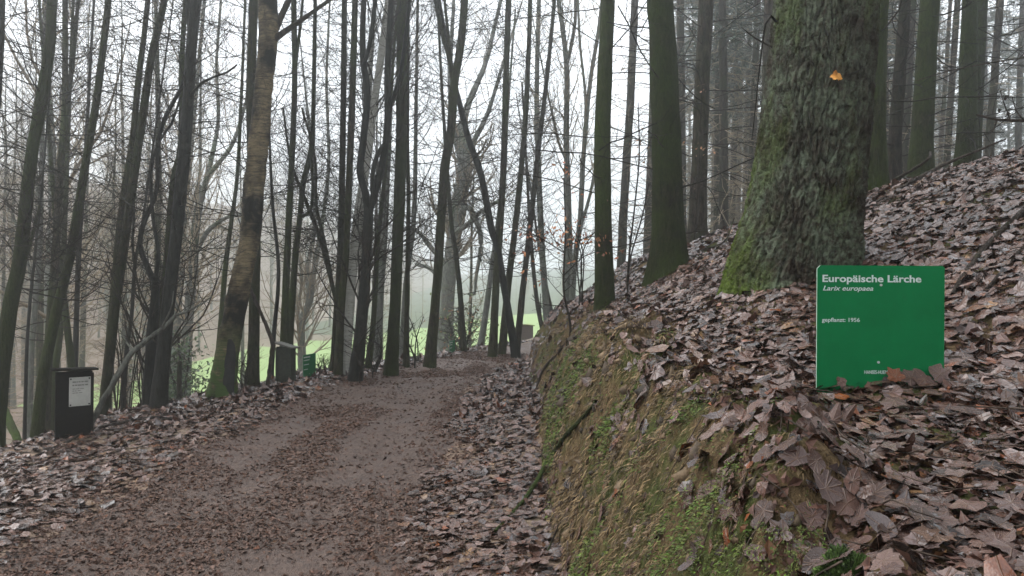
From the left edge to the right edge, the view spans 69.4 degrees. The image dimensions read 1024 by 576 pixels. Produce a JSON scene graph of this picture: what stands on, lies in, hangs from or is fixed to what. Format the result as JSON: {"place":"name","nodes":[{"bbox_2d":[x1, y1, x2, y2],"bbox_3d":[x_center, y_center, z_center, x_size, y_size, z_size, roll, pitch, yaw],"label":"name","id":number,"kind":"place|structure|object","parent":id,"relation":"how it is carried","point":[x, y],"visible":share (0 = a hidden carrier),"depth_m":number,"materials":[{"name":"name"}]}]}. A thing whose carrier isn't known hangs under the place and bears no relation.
{"place":"outdoors","nodes":[
{"label":"outdoors","id":0,"kind":"place"},
{"bbox_2d":[0,339,533,575],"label":"path","id":1,"kind":"structure","parent":0,"point":[315,483],"depth_m":5.31,"materials":[{"name":"brown soil"}]},
{"bbox_2d":[331,311,389,382],"bbox_3d":[-2.345,0.964,11.517,0.851,1.220,0.691,0,0,16],"label":"bare shrub","id":2,"kind":"object","parent":1,"relation":"on","point":[357,351],"visible":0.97,"depth_m":11.59,"materials":[{"name":"brown plant"}]},
{"bbox_2d":[18,313,542,409],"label":"meadow","id":3,"kind":"structure","parent":0,"point":[531,319],"depth_m":57.41,"materials":[{"name":"green plant"}]},
{"bbox_2d":[0,173,583,575],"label":"woodland floor","id":4,"kind":"structure","parent":0,"point":[517,543],"depth_m":6.42,"materials":[{"name":"plant"}]},
{"bbox_2d":[0,67,35,428],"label":"misty larch","id":5,"kind":"object","parent":4,"relation":"on","point":[3,283],"visible":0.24,"depth_m":24.63,"materials":[{"name":"grey plant"}]},
{"bbox_2d":[0,41,44,427],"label":"misty larch","id":6,"kind":"object","parent":4,"relation":"on","point":[10,381],"visible":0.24,"depth_m":28.40,"materials":[{"name":"grey plant"}]},
{"bbox_2d":[1,0,84,438],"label":"thin tree","id":7,"kind":"object","parent":4,"relation":"on","point":[34,315],"visible":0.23,"depth_m":14.96,"materials":[{"name":"brown plant"}]},
{"bbox_2d":[0,70,97,408],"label":"misty beech","id":8,"kind":"object","parent":4,"relation":"on","point":[13,402],"visible":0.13,"depth_m":33.13,"materials":[{"name":"grey plant"}]},
{"bbox_2d":[0,0,102,440],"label":"misty larch","id":9,"kind":"object","parent":4,"relation":"on","point":[39,329],"visible":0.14,"depth_m":17.96,"materials":[{"name":"grey plant"}]},
{"bbox_2d":[0,0,123,296],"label":"larch tree","id":10,"kind":"object","parent":4,"relation":"on","point":[3,12],"visible":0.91,"depth_m":8.01,"materials":[{"name":"grey plant"}]},
{"bbox_2d":[4,0,119,366],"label":"bare tree","id":11,"kind":"object","parent":4,"relation":"on","point":[70,354],"visible":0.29,"depth_m":11.98,"materials":[{"name":"brown plant"}]},
{"bbox_2d":[5,0,130,430],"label":"bare tree","id":12,"kind":"object","parent":4,"relation":"on","point":[57,352],"visible":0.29,"depth_m":12.96,"materials":[{"name":"brown plant"}]},
{"bbox_2d":[49,367,98,438],"bbox_3d":[-4.567,1.442,7.701,0.420,1.230,0.170,1,-1,-44],"label":"litter bin","id":13,"kind":"object","parent":4,"relation":"on","point":[74,399],"visible":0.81,"depth_m":7.67,"materials":[{"name":"black metal"}]},
{"bbox_2d":[0,0,148,446],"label":"mossy tree","id":14,"kind":"object","parent":4,"relation":"on","point":[11,298],"visible":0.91,"depth_m":8.46,"materials":[{"name":"brown plant"}]},
{"bbox_2d":[0,0,155,439],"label":"thin tree","id":15,"kind":"object","parent":4,"relation":"on","point":[24,429],"visible":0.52,"depth_m":10.99,"materials":[{"name":"brown plant"}]},
{"bbox_2d":[20,2,138,397],"bbox_3d":[-17.124,-3.234,29.419,4.135,18.120,4.319,0,0,-24],"label":"misty larch","id":16,"kind":"object","parent":4,"relation":"on","point":[82,355],"visible":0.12,"depth_m":29.67,"materials":[{"name":"grey plant"}]},
{"bbox_2d":[0,0,175,431],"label":"slender larch","id":17,"kind":"object","parent":4,"relation":"on","point":[66,110],"visible":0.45,"depth_m":11.46,"materials":[{"name":"brown plant"}]},
{"bbox_2d":[0,0,178,335],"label":"misty beech","id":18,"kind":"object","parent":4,"relation":"on","point":[42,314],"visible":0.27,"depth_m":15.22,"materials":[{"name":"grey plant"}]},
{"bbox_2d":[0,0,188,371],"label":"misty beech","id":19,"kind":"object","parent":4,"relation":"on","point":[99,272],"visible":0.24,"depth_m":20.67,"materials":[{"name":"grey plant"}]},
{"bbox_2d":[42,0,160,366],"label":"thin tree","id":20,"kind":"object","parent":4,"relation":"on","point":[76,339],"visible":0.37,"depth_m":12.98,"materials":[{"name":"brown plant"}]},
{"bbox_2d":[63,57,144,411],"bbox_3d":[-12.584,-1.066,23.238,2.966,12.701,2.584,1,0,40],"label":"misty larch","id":21,"kind":"object","parent":4,"relation":"on","point":[115,98],"visible":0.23,"depth_m":23.30,"materials":[{"name":"grey plant"}]},
{"bbox_2d":[0,0,226,437],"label":"slender larch","id":22,"kind":"object","parent":4,"relation":"on","point":[38,414],"visible":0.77,"depth_m":9.46,"materials":[{"name":"brown plant"}]},
{"bbox_2d":[72,0,163,407],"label":"misty larch","id":23,"kind":"object","parent":4,"relation":"on","point":[125,299],"visible":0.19,"depth_m":25.46,"materials":[{"name":"grey plant"}]},
{"bbox_2d":[2,0,241,342],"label":"twin larch","id":24,"kind":"object","parent":4,"relation":"on","point":[134,122],"visible":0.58,"depth_m":10.36,"materials":[{"name":"brown plant"}]},
{"bbox_2d":[97,312,147,407],"bbox_3d":[-5.271,1.138,10.190,0.977,1.816,0.645,0,0,0],"label":"bare shrub","id":25,"kind":"object","parent":4,"relation":"on","point":[125,400],"visible":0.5,"depth_m":10.20,"materials":[{"name":"brown plant"}]},
{"bbox_2d":[0,0,248,414],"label":"twin larch","id":26,"kind":"object","parent":4,"relation":"on","point":[110,346],"visible":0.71,"depth_m":9.76,"materials":[{"name":"brown plant"}]},
{"bbox_2d":[53,0,215,410],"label":"thin tree","id":27,"kind":"object","parent":4,"relation":"on","point":[126,351],"visible":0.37,"depth_m":11.48,"materials":[{"name":"brown plant"}]},
{"bbox_2d":[88,32,202,399],"bbox_3d":[-15.979,-3.018,31.323,6.112,17.434,5.890,-1,-1,-28],"label":"misty beech","id":28,"kind":"object","parent":4,"relation":"on","point":[144,334],"visible":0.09,"depth_m":31.07,"materials":[{"name":"grey plant"}]},
{"bbox_2d":[93,291,212,424],"bbox_3d":[-4.168,0.814,8.607,0.367,1.560,1.562,0,0,43],"label":"leaning branch","id":29,"kind":"object","parent":4,"relation":"on","point":[116,377],"visible":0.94,"depth_m":8.36,"materials":[{"name":"brown plant"}]},
{"bbox_2d":[83,0,223,407],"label":"misty larch","id":30,"kind":"object","parent":4,"relation":"on","point":[159,205],"visible":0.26,"depth_m":16.66,"materials":[{"name":"grey plant"}]},
{"bbox_2d":[92,0,243,404],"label":"twisted tree","id":31,"kind":"object","parent":4,"relation":"on","point":[153,309],"visible":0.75,"depth_m":9.78,"materials":[{"name":"brown plant"}]},
{"bbox_2d":[129,311,213,406],"bbox_3d":[-6.625,1.725,14.490,2.382,2.544,1.641,0,0,0],"label":"holly bush","id":32,"kind":"object","parent":4,"relation":"on","point":[187,382],"visible":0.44,"depth_m":14.44,"materials":[{"name":"green plant"}]},
{"bbox_2d":[77,0,275,328],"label":"larch tree","id":33,"kind":"object","parent":4,"relation":"on","point":[175,164],"visible":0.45,"depth_m":10.96,"materials":[{"name":"brown plant"}]},
{"bbox_2d":[127,1,237,397],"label":"beech tree","id":34,"kind":"object","parent":4,"relation":"on","point":[178,324],"visible":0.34,"depth_m":20.95,"materials":[{"name":"grey plant"}]},
{"bbox_2d":[80,0,286,399],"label":"misty beech","id":35,"kind":"object","parent":4,"relation":"on","point":[168,166],"visible":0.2,"depth_m":22.45,"materials":[{"name":"grey plant"}]},
{"bbox_2d":[96,0,306,395],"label":"beech tree","id":36,"kind":"object","parent":4,"relation":"on","point":[204,235],"visible":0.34,"depth_m":19.90,"materials":[{"name":"grey plant"}]},
{"bbox_2d":[81,0,325,408],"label":"dark tree","id":37,"kind":"object","parent":4,"relation":"on","point":[159,394],"visible":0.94,"depth_m":9.53,"materials":[{"name":"brown plant"}]},
{"bbox_2d":[205,0,288,345],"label":"thin tree","id":38,"kind":"object","parent":4,"relation":"on","point":[225,267],"visible":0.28,"depth_m":13.97,"materials":[{"name":"brown plant"}]},
{"bbox_2d":[139,0,357,385],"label":"larch tree","id":39,"kind":"object","parent":4,"relation":"on","point":[254,314],"visible":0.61,"depth_m":11.53,"materials":[{"name":"brown plant"}]},
{"bbox_2d":[197,2,336,376],"bbox_3d":[-4.346,-2.695,12.972,2.460,9.250,1.795,0,0,25],"label":"thin tree","id":40,"kind":"object","parent":4,"relation":"on","point":[275,316],"visible":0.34,"depth_m":12.98,"materials":[{"name":"brown plant"}]},
{"bbox_2d":[275,341,299,382],"bbox_3d":[-3.479,1.365,11.400,0.343,1.087,0.254,0,0,14],"label":"roofed post","id":41,"kind":"object","parent":4,"relation":"on","point":[285,361],"visible":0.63,"depth_m":11.34,"materials":[{"name":"wood"}]},
{"bbox_2d":[198,0,382,344],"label":"crooked tree","id":42,"kind":"object","parent":4,"relation":"on","point":[294,264],"visible":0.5,"depth_m":12.76,"materials":[{"name":"brown plant"}]},
{"bbox_2d":[211,0,394,342],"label":"mossy larch","id":43,"kind":"object","parent":4,"relation":"on","point":[287,270],"visible":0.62,"depth_m":12.26,"materials":[{"name":"brown plant"}]},
{"bbox_2d":[204,0,412,399],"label":"peeling birch","id":44,"kind":"object","parent":4,"relation":"on","point":[223,380],"visible":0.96,"depth_m":10.39,"materials":[{"name":"birch bark"},{"name":"twig bark"}]},
{"bbox_2d":[244,2,378,370],"bbox_3d":[-5.820,-3.393,21.032,4.184,14.572,5.040,0,0,0],"label":"beech tree","id":45,"kind":"object","parent":4,"relation":"on","point":[309,296],"visible":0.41,"depth_m":20.94,"materials":[{"name":"grey plant"}]},
{"bbox_2d":[228,0,421,370],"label":"larch tree","id":46,"kind":"object","parent":4,"relation":"on","point":[335,289],"visible":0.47,"depth_m":12.95,"materials":[{"name":"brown plant"}]},
{"bbox_2d":[119,93,563,327],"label":"woodland","id":47,"kind":"object","parent":4,"relation":"on","point":[527,286],"visible":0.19,"depth_m":83.69,"materials":[{"name":"grey plant"}]},
{"bbox_2d":[268,0,441,374],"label":"larch tree","id":48,"kind":"object","parent":4,"relation":"on","point":[338,354],"visible":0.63,"depth_m":12.35,"materials":[{"name":"brown plant"}]},
{"bbox_2d":[297,0,442,381],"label":"twisted tree","id":49,"kind":"object","parent":4,"relation":"on","point":[365,265],"visible":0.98,"depth_m":11.75,"materials":[{"name":"brown plant"}]},
{"bbox_2d":[325,0,440,373],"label":"tree","id":50,"kind":"object","parent":4,"relation":"on","point":[349,306],"visible":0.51,"depth_m":12.54,"materials":[{"name":"brown plant"}]},
{"bbox_2d":[301,0,464,367],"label":"larch tree","id":51,"kind":"object","parent":4,"relation":"on","point":[373,314],"visible":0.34,"depth_m":13.46,"materials":[{"name":"brown plant"}]},
{"bbox_2d":[356,0,436,361],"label":"beech tree","id":52,"kind":"object","parent":4,"relation":"on","point":[380,301],"visible":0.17,"depth_m":16.93,"materials":[{"name":"grey plant"}]},
{"bbox_2d":[322,0,484,367],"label":"larch tree","id":53,"kind":"object","parent":4,"relation":"on","point":[406,358],"visible":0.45,"depth_m":13.96,"materials":[{"name":"brown plant"}]},
{"bbox_2d":[326,0,482,375],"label":"mossy larch","id":54,"kind":"object","parent":4,"relation":"on","point":[391,364],"visible":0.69,"depth_m":12.72,"materials":[{"name":"brown plant"}]},
{"bbox_2d":[399,0,475,357],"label":"beech tree","id":55,"kind":"object","parent":4,"relation":"on","point":[401,342],"visible":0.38,"depth_m":17.95,"materials":[{"name":"grey plant"}]},
{"bbox_2d":[352,0,533,367],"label":"larch tree","id":56,"kind":"object","parent":4,"relation":"on","point":[430,359],"visible":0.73,"depth_m":14.23,"materials":[{"name":"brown plant"}]},
{"bbox_2d":[395,1,498,350],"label":"larch tree","id":57,"kind":"object","parent":4,"relation":"on","point":[463,343],"visible":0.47,"depth_m":16.96,"materials":[{"name":"brown plant"}]},
{"bbox_2d":[378,0,550,351],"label":"beech tree","id":58,"kind":"object","parent":4,"relation":"on","point":[448,279],"visible":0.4,"depth_m":23.82,"materials":[{"name":"grey plant"}]},
{"bbox_2d":[412,290,523,350],"bbox_3d":[-1.346,1.043,21.001,3.365,3.138,1.451,0,0,0],"label":"leafy bush","id":59,"kind":"object","parent":4,"relation":"on","point":[452,329],"visible":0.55,"depth_m":20.95,"materials":[{"name":"brown plant"}]},
{"bbox_2d":[451,97,493,347],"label":"slim larch","id":60,"kind":"object","parent":4,"relation":"on","point":[471,273],"visible":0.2,"depth_m":27.84,"materials":[{"name":"grey plant"}]},
{"bbox_2d":[416,0,554,358],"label":"dark tree","id":61,"kind":"object","parent":4,"relation":"on","point":[515,352],"visible":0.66,"depth_m":15.93,"materials":[{"name":"brown plant"}]},
{"bbox_2d":[428,0,577,356],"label":"larch tree","id":62,"kind":"object","parent":4,"relation":"on","point":[493,344],"visible":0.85,"depth_m":15.94,"materials":[{"name":"brown plant"}]},
{"bbox_2d":[470,1,545,345],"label":"beech tree","id":63,"kind":"object","parent":4,"relation":"on","point":[483,327],"visible":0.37,"depth_m":19.95,"materials":[{"name":"grey plant"}]},
{"bbox_2d":[482,47,551,327],"bbox_3d":[0.014,-2.457,20.108,2.269,8.230,1.848,0,0,0],"label":"thin tree","id":64,"kind":"object","parent":4,"relation":"on","point":[537,305],"visible":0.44,"depth_m":19.96,"materials":[{"name":"brown plant"}]},
{"bbox_2d":[461,0,589,354],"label":"larch tree","id":65,"kind":"object","parent":4,"relation":"on","point":[502,347],"visible":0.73,"depth_m":16.55,"materials":[{"name":"brown plant"}]},
{"bbox_2d":[471,0,593,351],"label":"larch tree","id":66,"kind":"object","parent":4,"relation":"on","point":[520,312],"visible":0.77,"depth_m":16.95,"materials":[{"name":"brown plant"}]},
{"bbox_2d":[497,0,576,320],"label":"beech tree","id":67,"kind":"object","parent":4,"relation":"on","point":[545,299],"visible":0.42,"depth_m":19.94,"materials":[{"name":"grey plant"}]},
{"bbox_2d":[520,0,628,300],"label":"beech tree","id":68,"kind":"object","parent":4,"relation":"on","point":[567,81],"visible":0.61,"depth_m":18.44,"materials":[{"name":"grey plant"}]},
{"bbox_2d":[546,0,640,299],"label":"beech tree","id":69,"kind":"object","parent":4,"relation":"on","point":[582,176],"visible":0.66,"depth_m":17.96,"materials":[{"name":"grey plant"}]},
{"bbox_2d":[295,268,594,334],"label":"field","id":70,"kind":"structure","parent":0,"point":[530,306],"depth_m":120.13,"materials":[{"name":"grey plant"}]},
{"bbox_2d":[0,0,1023,274],"label":"sky","id":71,"kind":"structure","parent":0,"point":[639,97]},
{"bbox_2d":[494,145,1023,575],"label":"bank","id":72,"kind":"structure","parent":0,"point":[712,434],"depth_m":2.65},
{"bbox_2d":[494,161,624,336],"bbox_3d":[0.594,-0.450,8.979,1.624,2.258,1.028,0,0,0],"label":"beech sapling","id":73,"kind":"object","parent":72,"relation":"on","point":[563,252],"visible":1,"depth_m":8.99,"materials":[{"name":"brown plant"}]},
{"bbox_2d":[554,208,613,304],"bbox_3d":[0.952,-0.322,10.173,0.799,1.611,0.673,0,0,34],"label":"bare shrub","id":74,"kind":"object","parent":72,"relation":"on","point":[580,285],"visible":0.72,"depth_m":10.19,"materials":[{"name":"brown plant"}]},
{"bbox_2d":[496,0,710,310],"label":"larch tree","id":75,"kind":"object","parent":72,"relation":"on","point":[604,288],"visible":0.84,"depth_m":9.41,"materials":[{"name":"green plant"}]},
{"bbox_2d":[549,0,698,287],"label":"spruce tree","id":76,"kind":"object","parent":72,"relation":"on","point":[630,101],"visible":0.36,"depth_m":19.91,"materials":[{"name":"grey plant"}]},
{"bbox_2d":[607,102,651,293],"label":"beech sapling","id":77,"kind":"object","parent":72,"relation":"on","point":[631,228],"visible":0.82,"depth_m":9.19,"materials":[{"name":"brown plant"}]},
{"bbox_2d":[536,0,753,286],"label":"mossy tree","id":78,"kind":"object","parent":72,"relation":"on","point":[668,252],"visible":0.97,"depth_m":8.55,"materials":[{"name":"green plant"}]},
{"bbox_2d":[585,15,718,260],"bbox_3d":[4.051,-3.614,21.630,4.518,9.733,4.842,0,0,27],"label":"spruce tree","id":79,"kind":"object","parent":72,"relation":"on","point":[648,223],"visible":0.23,"depth_m":21.89,"materials":[{"name":"grey plant"}]},
{"bbox_2d":[612,0,756,258],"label":"spruce tree","id":80,"kind":"object","parent":72,"relation":"on","point":[680,28],"visible":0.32,"depth_m":19.90,"materials":[{"name":"grey plant"}]},
{"bbox_2d":[611,0,770,242],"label":"spruce tree","id":81,"kind":"object","parent":72,"relation":"on","point":[704,30],"visible":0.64,"depth_m":11.89,"materials":[{"name":"grey plant"}]},
{"bbox_2d":[651,0,763,229],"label":"misty spruce","id":82,"kind":"object","parent":72,"relation":"on","point":[723,122],"visible":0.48,"depth_m":18.59,"materials":[{"name":"grey plant"}]},
{"bbox_2d":[674,0,762,231],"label":"misty spruce","id":83,"kind":"object","parent":72,"relation":"on","point":[716,136],"visible":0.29,"depth_m":22.11,"materials":[{"name":"grey plant"}]},
{"bbox_2d":[675,0,763,227],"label":"misty spruce","id":84,"kind":"object","parent":72,"relation":"on","point":[691,95],"visible":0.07,"depth_m":28.42,"materials":[{"name":"grey plant"}]},
{"bbox_2d":[686,0,761,227],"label":"spruce pole","id":85,"kind":"object","parent":72,"relation":"on","point":[735,160],"visible":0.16,"depth_m":25.91,"materials":[{"name":"grey plant"}]},
{"bbox_2d":[685,0,763,232],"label":"misty spruce","id":86,"kind":"object","parent":72,"relation":"on","point":[739,62],"visible":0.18,"depth_m":24.55,"materials":[{"name":"grey plant"}]},
{"bbox_2d":[685,0,772,202],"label":"spruce tree","id":87,"kind":"object","parent":72,"relation":"on","point":[768,6],"visible":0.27,"depth_m":13.94,"materials":[{"name":"grey plant"}]},
{"bbox_2d":[707,0,762,206],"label":"spruce pole","id":88,"kind":"object","parent":72,"relation":"on","point":[755,54],"visible":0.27,"depth_m":21.92,"materials":[{"name":"grey plant"}]},
{"bbox_2d":[716,0,880,295],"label":"larch tree","id":89,"kind":"object","parent":72,"relation":"on","point":[802,220],"visible":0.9,"depth_m":4.42,"materials":[{"name":"green plant"}]},
{"bbox_2d":[811,543,871,575],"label":"moss cushion","id":90,"kind":"object","parent":72,"relation":"on","point":[852,560],"visible":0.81,"depth_m":1.19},
{"bbox_2d":[816,265,944,393],"bbox_3d":[1.243,0.343,2.515,0.430,0.836,0.041,0,0,0],"label":"name sign","id":91,"kind":"object","parent":72,"relation":"on","point":[873,323],"visible":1,"depth_m":2.50,"materials":[{"name":"green metal"}]},
{"bbox_2d":[753,0,1008,190],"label":"mossy tree","id":92,"kind":"object","parent":72,"relation":"on","point":[878,169],"visible":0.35,"depth_m":7.87,"materials":[{"name":"green plant"}]},
{"bbox_2d":[887,0,958,178],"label":"spruce tree","id":93,"kind":"object","parent":72,"relation":"on","point":[908,91],"visible":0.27,"depth_m":16.94,"materials":[{"name":"brown plant"}]},
{"bbox_2d":[866,138,1005,214],"bbox_3d":[3.457,-0.925,6.237,2.206,0.790,0.588,0,0,-35],"label":"hill branch","id":94,"kind":"object","parent":72,"relation":"on","point":[921,176],"visible":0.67,"depth_m":6.76,"materials":[{"name":"brown plant"}]},
{"bbox_2d":[886,0,988,179],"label":"spruce tree","id":95,"kind":"object","parent":72,"relation":"on","point":[894,150],"visible":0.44,"depth_m":10.92,"materials":[{"name":"grey plant"}]},
{"bbox_2d":[886,0,995,162],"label":"misty spruce","id":96,"kind":"object","parent":72,"relation":"on","point":[887,111],"visible":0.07,"depth_m":18.53,"materials":[{"name":"grey plant"}]},
{"bbox_2d":[886,0,1003,177],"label":"mossy tree","id":97,"kind":"object","parent":72,"relation":"on","point":[921,144],"visible":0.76,"depth_m":9.89,"materials":[{"name":"green plant"}]},
{"bbox_2d":[934,0,959,170],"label":"spruce tree","id":98,"kind":"object","parent":72,"relation":"on","point":[948,32],"visible":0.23,"depth_m":23.95,"materials":[{"name":"grey plant"}]},
{"bbox_2d":[934,0,960,165],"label":"misty spruce","id":99,"kind":"object","parent":72,"relation":"on","point":[943,36],"visible":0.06,"depth_m":40.22,"materials":[{"name":"grey plant"}]},
{"bbox_2d":[889,0,1023,165],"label":"mossy tree","id":100,"kind":"object","parent":72,"relation":"on","point":[965,143],"visible":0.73,"depth_m":10.90,"materials":[{"name":"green plant"}]},
{"bbox_2d":[911,0,1003,168],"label":"spruce tree","id":101,"kind":"object","parent":72,"relation":"on","point":[952,78],"visible":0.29,"depth_m":17.94,"materials":[{"name":"grey plant"}]},
{"bbox_2d":[908,0,1023,157],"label":"spruce tree","id":102,"kind":"object","parent":72,"relation":"on","point":[982,15],"visible":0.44,"depth_m":12.42,"materials":[{"name":"grey plant"}]},
{"bbox_2d":[934,0,1023,165],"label":"spruce tree","id":103,"kind":"object","parent":72,"relation":"on","point":[993,86],"visible":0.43,"depth_m":15.94,"materials":[{"name":"grey plant"}]},
{"bbox_2d":[937,0,1023,157],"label":"misty spruce","id":104,"kind":"object","parent":72,"relation":"on","point":[986,89],"visible":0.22,"depth_m":33.24,"materials":[{"name":"grey plant"}]},
{"bbox_2d":[950,207,1023,294],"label":"bank branch","id":105,"kind":"object","parent":72,"relation":"on","point":[987,244],"visible":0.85,"depth_m":3.91,"materials":[{"name":"brown plant"}]},
{"bbox_2d":[987,0,1023,150],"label":"spruce tree","id":106,"kind":"object","parent":72,"relation":"on","point":[1018,126],"visible":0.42,"depth_m":24.94,"materials":[{"name":"grey plant"}]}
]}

